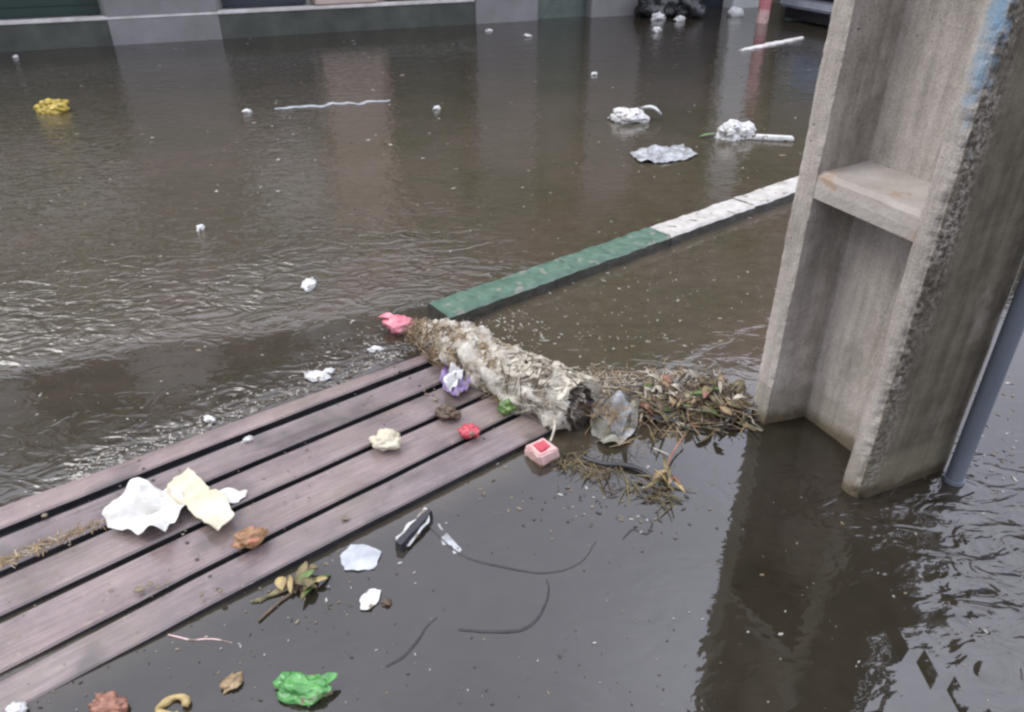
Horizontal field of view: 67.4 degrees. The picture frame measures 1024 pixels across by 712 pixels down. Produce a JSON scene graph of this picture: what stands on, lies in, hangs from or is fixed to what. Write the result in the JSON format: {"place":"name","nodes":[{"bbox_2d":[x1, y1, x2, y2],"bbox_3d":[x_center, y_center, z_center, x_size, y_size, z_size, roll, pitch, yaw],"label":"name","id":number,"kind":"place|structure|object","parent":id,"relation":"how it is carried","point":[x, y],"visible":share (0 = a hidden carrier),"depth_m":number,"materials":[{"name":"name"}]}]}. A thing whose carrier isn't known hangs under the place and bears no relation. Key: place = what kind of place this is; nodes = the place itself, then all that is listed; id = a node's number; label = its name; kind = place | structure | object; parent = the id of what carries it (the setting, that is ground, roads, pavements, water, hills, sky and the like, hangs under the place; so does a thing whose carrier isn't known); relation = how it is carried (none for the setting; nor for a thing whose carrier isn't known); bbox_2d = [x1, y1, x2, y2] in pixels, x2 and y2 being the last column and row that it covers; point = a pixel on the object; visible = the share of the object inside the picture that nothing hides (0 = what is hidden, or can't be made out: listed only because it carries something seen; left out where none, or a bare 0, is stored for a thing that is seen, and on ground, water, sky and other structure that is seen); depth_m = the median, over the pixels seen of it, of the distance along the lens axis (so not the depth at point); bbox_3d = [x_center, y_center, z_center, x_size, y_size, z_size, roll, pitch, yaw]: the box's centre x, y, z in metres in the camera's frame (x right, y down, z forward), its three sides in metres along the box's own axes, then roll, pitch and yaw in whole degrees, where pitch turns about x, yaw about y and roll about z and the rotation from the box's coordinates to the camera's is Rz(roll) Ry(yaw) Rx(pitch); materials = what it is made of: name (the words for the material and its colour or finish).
{"place":"outdoors","nodes":[
{"label":"outdoors","id":0,"kind":"place"},
{"bbox_2d":[0,2,1023,711],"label":"water","id":1,"kind":"structure","parent":0,"point":[334,218],"depth_m":2.94,"materials":[{"name":"brown liquid"}]},
{"bbox_2d":[5,702,28,711],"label":"plastic scrap","id":2,"kind":"object","parent":1,"relation":"on","point":[17,707],"visible":1,"depth_m":1.62,"materials":[{"name":"white plastic"}]},
{"bbox_2d":[33,98,69,113],"bbox_3d":[-3.572,-1.930,5.960,0.288,0.131,0.192,0,32,0],"label":"yellow bag","id":3,"kind":"object","parent":1,"relation":"on","point":[50,106],"visible":0.87,"depth_m":5.91,"materials":[{"name":"plastic"}]},
{"bbox_2d":[87,690,128,711],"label":"orange lump","id":4,"kind":"object","parent":1,"relation":"on","point":[110,701],"visible":1,"depth_m":1.63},
{"bbox_2d":[155,694,190,711],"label":"tan ring","id":5,"kind":"object","parent":1,"relation":"on","point":[185,699],"visible":1,"depth_m":1.64,"materials":[{"name":"beige plastic"}]},
{"bbox_2d":[168,634,231,642],"bbox_3d":[-0.729,0.660,1.791,0.160,0.004,0.012,3,32,5],"label":"pink string","id":6,"kind":"object","parent":1,"relation":"on","point":[198,639],"visible":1,"depth_m":1.79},
{"bbox_2d":[196,224,204,231],"bbox_3d":[-1.588,-0.651,3.916,0.038,0.041,0.069,0,32,0],"label":"foam scrap","id":7,"kind":"object","parent":1,"relation":"on","point":[200,227],"visible":1,"depth_m":3.90,"materials":[{"name":"white plastic"}]},
{"bbox_2d":[203,415,215,423],"bbox_3d":[-0.990,0.210,2.514,0.052,0.027,0.031,16,35,24],"label":"froth lump","id":8,"kind":"object","parent":1,"relation":"on","point":[208,419],"visible":1,"depth_m":2.51,"materials":[{"name":"white plastic"}]},
{"bbox_2d":[219,671,243,693],"bbox_3d":[-0.616,0.718,1.690,0.053,0.023,0.044,-12,33,-19],"label":"brown husk","id":9,"kind":"object","parent":1,"relation":"on","point":[231,682],"visible":1,"depth_m":1.68,"materials":[{"name":"beige plant"}]},
{"bbox_2d":[242,109,251,112],"bbox_3d":[-2.051,-1.892,5.940,0.080,0.043,0.048,-9,33,-15],"label":"foam scrap","id":10,"kind":"object","parent":1,"relation":"on","point":[246,111],"visible":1,"depth_m":5.92,"materials":[{"name":"white plastic"}]},
{"bbox_2d":[0,354,555,711],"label":"slatted walkway","id":11,"kind":"structure","parent":1,"relation":"on","point":[352,487],"depth_m":2.13,"materials":[{"name":"wood"}]},
{"bbox_2d":[0,517,105,568],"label":"straw seam","id":12,"kind":"object","parent":11,"relation":"on","point":[37,547],"visible":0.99,"depth_m":2.01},
{"bbox_2d":[102,477,184,534],"bbox_3d":[-0.991,0.409,2.083,0.230,0.061,0.172,10,33,16],"label":"crumpled paper","id":13,"kind":"object","parent":11,"relation":"on","point":[138,506],"visible":1,"depth_m":2.08,"materials":[{"name":"white paper"}]},
{"bbox_2d":[166,468,234,530],"bbox_3d":[-0.860,0.394,2.116,0.288,0.032,0.101,24,39,34],"label":"torn cardboard","id":14,"kind":"object","parent":11,"relation":"on","point":[202,501],"visible":1,"depth_m":2.11,"materials":[{"name":"beige cardboard"}]},
{"bbox_2d":[219,487,246,502],"bbox_3d":[-0.797,0.392,2.153,0.101,0.013,0.058,0,32,0],"label":"paper scrap","id":15,"kind":"object","parent":11,"relation":"on","point":[232,495],"visible":0.69,"depth_m":2.16,"materials":[{"name":"white paper"}]},
{"bbox_2d":[241,435,254,443],"bbox_3d":[-0.819,0.260,2.380,0.035,0.030,0.030,0,32,0],"label":"froth lump","id":16,"kind":"object","parent":11,"relation":"on","point":[247,439],"visible":1,"depth_m":2.37,"materials":[{"name":"white plastic"}]},
{"bbox_2d":[231,525,268,548],"bbox_3d":[-0.682,0.474,1.998,0.082,0.053,0.072,0,32,0],"label":"orange rind","id":17,"kind":"object","parent":11,"relation":"on","point":[251,537],"visible":1,"depth_m":1.98,"materials":[{"name":"food"}]},
{"bbox_2d":[5,336,528,684],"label":"debris specks","id":18,"kind":"object","parent":11,"relation":"on","point":[138,589],"visible":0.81,"depth_m":1.92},
{"bbox_2d":[369,428,402,450],"bbox_3d":[-0.387,0.258,2.341,0.104,0.065,0.074,0,32,0],"label":"foam cup piece","id":19,"kind":"object","parent":11,"relation":"on","point":[384,439],"visible":1,"depth_m":2.32,"materials":[{"name":"beige plastic"}]},
{"bbox_2d":[434,403,460,421],"bbox_3d":[-0.207,0.183,2.479,0.090,0.060,0.068,0,32,0],"label":"mud clod","id":20,"kind":"object","parent":11,"relation":"on","point":[444,412],"visible":1,"depth_m":2.46,"materials":[{"name":"brown soil"}]},
{"bbox_2d":[439,362,469,395],"bbox_3d":[-0.194,0.063,2.648,0.109,0.061,0.259,0,32,0],"label":"purple wrapper","id":21,"kind":"object","parent":11,"relation":"on","point":[451,378],"visible":0.81,"depth_m":2.60,"materials":[{"name":"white plastic"}]},
{"bbox_2d":[409,319,501,411],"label":"wet litter","id":22,"kind":"object","parent":11,"relation":"on","point":[497,401],"visible":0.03,"depth_m":2.58,"materials":[{"name":"brown plant"}]},
{"bbox_2d":[457,423,479,438],"bbox_3d":[-0.135,0.234,2.396,0.075,0.042,0.061,0,32,0],"label":"red wrapper","id":23,"kind":"object","parent":11,"relation":"on","point":[467,431],"visible":1,"depth_m":2.38,"materials":[{"name":"plastic"}]},
{"bbox_2d":[399,316,603,430],"bbox_3d":[-0.085,0.026,2.676,0.871,0.258,0.272,25,39,35],"label":"straw log","id":24,"kind":"object","parent":11,"relation":"on","point":[547,391],"visible":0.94,"depth_m":2.54,"materials":[{"name":"beige plant"}]},
{"bbox_2d":[549,419,556,441],"bbox_3d":[0.120,0.190,2.445,0.051,0.012,0.259,-5,32,-7],"label":"hanging root","id":25,"kind":"object","parent":24,"relation":"hanging from","point":[554,427],"visible":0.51,"depth_m":2.38,"materials":[{"name":"plant"}]},
{"bbox_2d":[497,398,516,415],"bbox_3d":[-0.015,0.168,2.493,0.061,0.056,0.059,18,36,27],"label":"green leaf clump","id":26,"kind":"object","parent":11,"relation":"on","point":[506,407],"visible":0.99,"depth_m":2.48,"materials":[{"name":"green plant"}]},
{"bbox_2d":[258,587,299,621],"bbox_3d":[-0.548,0.593,1.895,0.018,0.008,0.187,25,39,34],"label":"thin twig","id":27,"kind":"object","parent":1,"relation":"on","point":[275,605],"visible":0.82,"depth_m":1.87,"materials":[{"name":"brown wood"}]},
{"bbox_2d":[251,562,330,602],"bbox_3d":[-0.543,0.576,1.908,0.106,0.044,0.184,24,39,34],"label":"rotten leaf clump","id":28,"kind":"object","parent":1,"relation":"on","point":[304,581],"visible":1,"depth_m":1.91,"materials":[{"name":"green plant"}]},
{"bbox_2d":[272,671,337,705],"bbox_3d":[-0.453,0.723,1.667,0.145,0.058,0.077,0,32,0],"label":"green bag","id":29,"kind":"object","parent":1,"relation":"on","point":[299,688],"visible":1,"depth_m":1.65,"materials":[{"name":"plastic"}]},
{"bbox_2d":[301,277,316,291],"bbox_3d":[-0.890,-0.311,3.363,0.066,0.044,0.137,0,32,0],"label":"foam scrap","id":30,"kind":"object","parent":1,"relation":"on","point":[308,284],"visible":1,"depth_m":3.34,"materials":[{"name":"white plastic"}]},
{"bbox_2d":[304,370,330,381],"bbox_3d":[-0.694,0.072,2.736,0.100,0.029,0.067,21,37,31],"label":"froth lump","id":31,"kind":"object","parent":1,"relation":"on","point":[316,376],"visible":1,"depth_m":2.72,"materials":[{"name":"white plastic"}]},
{"bbox_2d":[322,367,335,374],"bbox_3d":[-0.660,0.057,2.762,0.048,0.030,0.048,0,32,0],"label":"froth lump","id":32,"kind":"object","parent":1,"relation":"on","point":[329,371],"visible":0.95,"depth_m":2.75,"materials":[{"name":"white plastic"}]},
{"bbox_2d":[275,100,389,108],"bbox_3d":[-1.433,-2.019,6.163,0.911,0.012,0.153,-7,32,-11],"label":"foam strip","id":33,"kind":"object","parent":1,"relation":"on","point":[331,103],"visible":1,"depth_m":6.15,"materials":[{"name":"plastic"}]},
{"bbox_2d":[340,544,380,570],"bbox_3d":[-0.396,0.526,2.005,0.105,0.006,0.091,0,32,0],"label":"milky film","id":34,"kind":"object","parent":1,"relation":"on","point":[357,557],"visible":1,"depth_m":2.00,"materials":[{"name":"plastic"}]},
{"bbox_2d":[359,588,380,609],"bbox_3d":[-0.349,0.598,1.888,0.049,0.010,0.067,0,32,0],"label":"white tag","id":35,"kind":"object","parent":1,"relation":"on","point":[369,599],"visible":1,"depth_m":1.89,"materials":[{"name":"paper"}]},
{"bbox_2d":[367,345,384,352],"bbox_3d":[-0.513,-0.024,2.895,0.066,0.031,0.036,-8,32,-13],"label":"froth lump","id":36,"kind":"object","parent":1,"relation":"on","point":[374,349],"visible":1,"depth_m":2.89,"materials":[{"name":"white plastic"}]},
{"bbox_2d":[381,597,391,605],"bbox_3d":[-0.308,0.602,1.879,0.028,0.018,0.023,13,34,20],"label":"brown crumb","id":37,"kind":"object","parent":1,"relation":"on","point":[386,601],"visible":1,"depth_m":1.87,"materials":[{"name":"brown"}]},
{"bbox_2d":[377,313,415,334],"bbox_3d":[-0.454,-0.126,3.023,0.171,0.074,0.129,0,32,0],"label":"pink bag","id":38,"kind":"object","parent":1,"relation":"on","point":[396,324],"visible":0.65,"depth_m":2.99,"materials":[{"name":"plastic"}]},
{"bbox_2d":[386,617,436,667],"bbox_3d":[-0.227,0.666,1.783,0.019,0.007,0.172,21,37,31],"label":"loose wire","id":39,"kind":"object","parent":1,"relation":"on","point":[409,650],"visible":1,"depth_m":1.77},
{"bbox_2d":[395,508,432,552],"bbox_3d":[-0.268,0.467,2.079,0.050,0.030,0.147,16,35,25],"label":"black edged scrap","id":40,"kind":"object","parent":1,"relation":"on","point":[411,532],"visible":1,"depth_m":2.07,"materials":[{"name":"white plastic"}]},
{"bbox_2d":[432,523,461,553],"bbox_3d":[-0.179,0.494,2.066,0.033,0.005,0.161,-20,37,-29],"label":"plastic strip","id":41,"kind":"object","parent":1,"relation":"on","point":[447,538],"visible":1,"depth_m":2.06,"materials":[{"name":"white plastic"}]},
{"bbox_2d":[458,579,549,632],"bbox_3d":[0.007,0.626,1.848,0.266,0.008,0.094,-20,37,-29],"label":"loose wire","id":42,"kind":"object","parent":1,"relation":"on","point":[511,631],"visible":1,"depth_m":1.81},
{"bbox_2d":[428,525,595,573],"bbox_3d":[-0.014,0.515,2.030,0.466,0.005,0.135,4,32,7],"label":"loose wire","id":43,"kind":"object","parent":1,"relation":"on","point":[447,544],"visible":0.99,"depth_m":1.99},
{"bbox_2d":[0,38,1023,710],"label":"floating flecks","id":44,"kind":"object","parent":1,"relation":"on","point":[496,464],"visible":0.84,"depth_m":2.54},
{"bbox_2d":[524,438,559,468],"bbox_3d":[0.093,0.299,2.358,0.080,0.068,0.086,-22,38,-32],"label":"carton","id":45,"kind":"object","parent":1,"relation":"on","point":[541,453],"visible":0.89,"depth_m":2.33,"materials":[{"name":"pink cardboard"}]},
{"bbox_2d":[581,387,655,446],"bbox_3d":[0.331,0.192,2.461,0.246,0.124,0.275,0,32,0],"label":"plastic bag","id":46,"kind":"object","parent":1,"relation":"on","point":[614,417],"visible":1,"depth_m":2.45,"materials":[{"name":"clear plastic"}]},
{"bbox_2d":[581,455,661,485],"bbox_3d":[0.334,0.335,2.304,0.260,0.016,0.051,17,35,26],"label":"black stick","id":47,"kind":"object","parent":1,"relation":"on","point":[615,464],"visible":0.93,"depth_m":2.31,"materials":[{"name":"wood"}]},
{"bbox_2d":[551,450,696,518],"bbox_3d":[0.305,0.364,2.260,0.429,0.067,0.199,20,37,29],"label":"root tangle","id":48,"kind":"object","parent":1,"relation":"on","point":[598,470],"visible":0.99,"depth_m":2.25,"materials":[{"name":"brown plant"}]},
{"bbox_2d":[608,105,661,123],"bbox_3d":[0.912,-1.791,5.739,0.366,0.155,0.219,-12,34,-19],"label":"white bag","id":49,"kind":"object","parent":1,"relation":"on","point":[623,115],"visible":0.88,"depth_m":5.67,"materials":[{"name":"plastic"}]},
{"bbox_2d":[622,515,652,538],"bbox_3d":[0.350,0.476,2.094,0.051,0.006,0.114,20,37,30],"label":"loose wire","id":50,"kind":"object","parent":1,"relation":"on","point":[637,530],"visible":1,"depth_m":2.09,"materials":[{"name":"grey metal"}]},
{"bbox_2d":[573,356,728,394],"bbox_3d":[0.451,0.087,2.722,0.638,0.071,0.314,0,32,0],"label":"straw scum","id":51,"kind":"object","parent":1,"relation":"on","point":[619,375],"visible":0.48,"depth_m":2.74,"materials":[{"name":"beige plant"}]},
{"bbox_2d":[634,0,679,18],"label":"refuse sack","id":52,"kind":"object","parent":1,"relation":"on","point":[645,8],"visible":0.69,"depth_m":10.06,"materials":[{"name":"black plastic"}]},
{"bbox_2d":[652,27,661,32],"bbox_3d":[1.729,-3.890,9.175,0.136,0.086,0.093,0,32,0],"label":"litter scrap","id":53,"kind":"object","parent":1,"relation":"on","point":[657,29],"visible":0.98,"depth_m":9.15,"materials":[{"name":"white plastic"}]},
{"bbox_2d":[651,11,665,19],"bbox_3d":[1.922,-4.433,10.062,0.236,0.152,0.158,0,32,0],"label":"litter scrap","id":54,"kind":"object","parent":1,"relation":"on","point":[658,16],"visible":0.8,"depth_m":10.02,"materials":[{"name":"white plastic"}]},
{"bbox_2d":[636,434,684,492],"bbox_3d":[0.448,0.316,2.304,0.141,0.045,0.283,6,32,9],"label":"yellow leaf sprig","id":55,"kind":"object","parent":1,"relation":"on","point":[666,475],"visible":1,"depth_m":2.24,"materials":[{"name":"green plant"}]},
{"bbox_2d":[630,144,696,162],"bbox_3d":[0.988,-1.316,4.981,0.437,0.033,0.308,-8,32,-12],"label":"clear bag","id":56,"kind":"object","parent":1,"relation":"on","point":[657,153],"visible":1,"depth_m":4.99,"materials":[{"name":"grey plastic"}]},
{"bbox_2d":[673,15,685,21],"bbox_3d":[2.169,-4.353,9.934,0.184,0.108,0.101,-22,38,-31],"label":"litter scrap","id":57,"kind":"object","parent":1,"relation":"on","point":[679,18],"visible":0.89,"depth_m":9.90,"materials":[{"name":"white plastic"}]},
{"bbox_2d":[671,0,706,17],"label":"refuse sack","id":58,"kind":"object","parent":1,"relation":"on","point":[691,8],"visible":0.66,"depth_m":10.08,"materials":[{"name":"black plastic"}]},
{"bbox_2d":[619,369,763,454],"bbox_3d":[0.582,0.158,2.561,0.523,0.146,0.406,-10,33,-16],"label":"twig drift","id":59,"kind":"object","parent":1,"relation":"on","point":[699,401],"visible":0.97,"depth_m":2.52,"materials":[{"name":"brown plant"}]},
{"bbox_2d":[699,119,755,140],"bbox_3d":[1.500,-1.546,5.341,0.396,0.204,0.187,0,32,0],"label":"white bag","id":60,"kind":"object","parent":1,"relation":"on","point":[732,130],"visible":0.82,"depth_m":5.29,"materials":[{"name":"plastic"}]},
{"bbox_2d":[727,7,743,16],"bbox_3d":[3.006,-4.607,10.329,0.235,0.172,0.186,0,32,0],"label":"white tub","id":61,"kind":"object","parent":1,"relation":"on","point":[735,11],"visible":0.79,"depth_m":10.27,"materials":[{"name":"plastic"}]},
{"bbox_2d":[756,0,771,23],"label":"striped bollard","id":62,"kind":"object","parent":1,"relation":"in","point":[763,12],"visible":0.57,"depth_m":9.70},
{"bbox_2d":[744,134,793,141],"bbox_3d":[1.772,-1.508,5.300,0.330,0.030,0.060,6,32,9],"label":"foam stick","id":63,"kind":"object","parent":1,"relation":"on","point":[786,138],"visible":0.99,"depth_m":5.28,"materials":[{"name":"white plastic"}]},
{"bbox_2d":[739,36,803,50],"bbox_3d":[2.882,-3.447,8.492,1.211,0.040,0.128,-25,39,-34],"label":"pale plank","id":64,"kind":"object","parent":1,"relation":"on","point":[768,44],"visible":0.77,"depth_m":8.43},
{"label":"ground","id":65,"kind":"structure","parent":0,"visible":0},
{"bbox_2d":[0,0,779,51],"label":"shophouse row","id":66,"kind":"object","parent":65,"relation":"on","point":[26,25],"visible":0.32,"depth_m":8.80,"materials":[{"name":"grey paint"}]},
{"bbox_2d":[704,0,722,7],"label":"doorway","id":67,"kind":"structure","parent":66,"relation":"in","point":[708,3],"depth_m":11.03,"materials":[{"name":"blue metal"}]},
{"bbox_2d":[427,176,798,321],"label":"painted kerb","id":68,"kind":"structure","parent":65,"relation":"on","point":[482,299],"depth_m":3.52,"materials":[{"name":"green paint"}]},
{"bbox_2d":[780,0,833,25],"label":"parked car","id":69,"kind":"object","parent":65,"relation":"on","point":[816,11],"visible":0.21,"depth_m":9.63,"materials":[{"name":"grey paint"}]},
{"bbox_2d":[751,0,1023,498],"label":"concrete pole","id":70,"kind":"object","parent":65,"relation":"on","point":[902,259],"visible":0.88,"depth_m":1.98,"materials":[{"name":"grey concrete"}]},
{"bbox_2d":[942,269,1023,486],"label":"drain pipe","id":71,"kind":"object","parent":70,"relation":"attached to","point":[999,362],"visible":0.66,"depth_m":2.08,"materials":[{"name":"grey plastic"}]}
]}

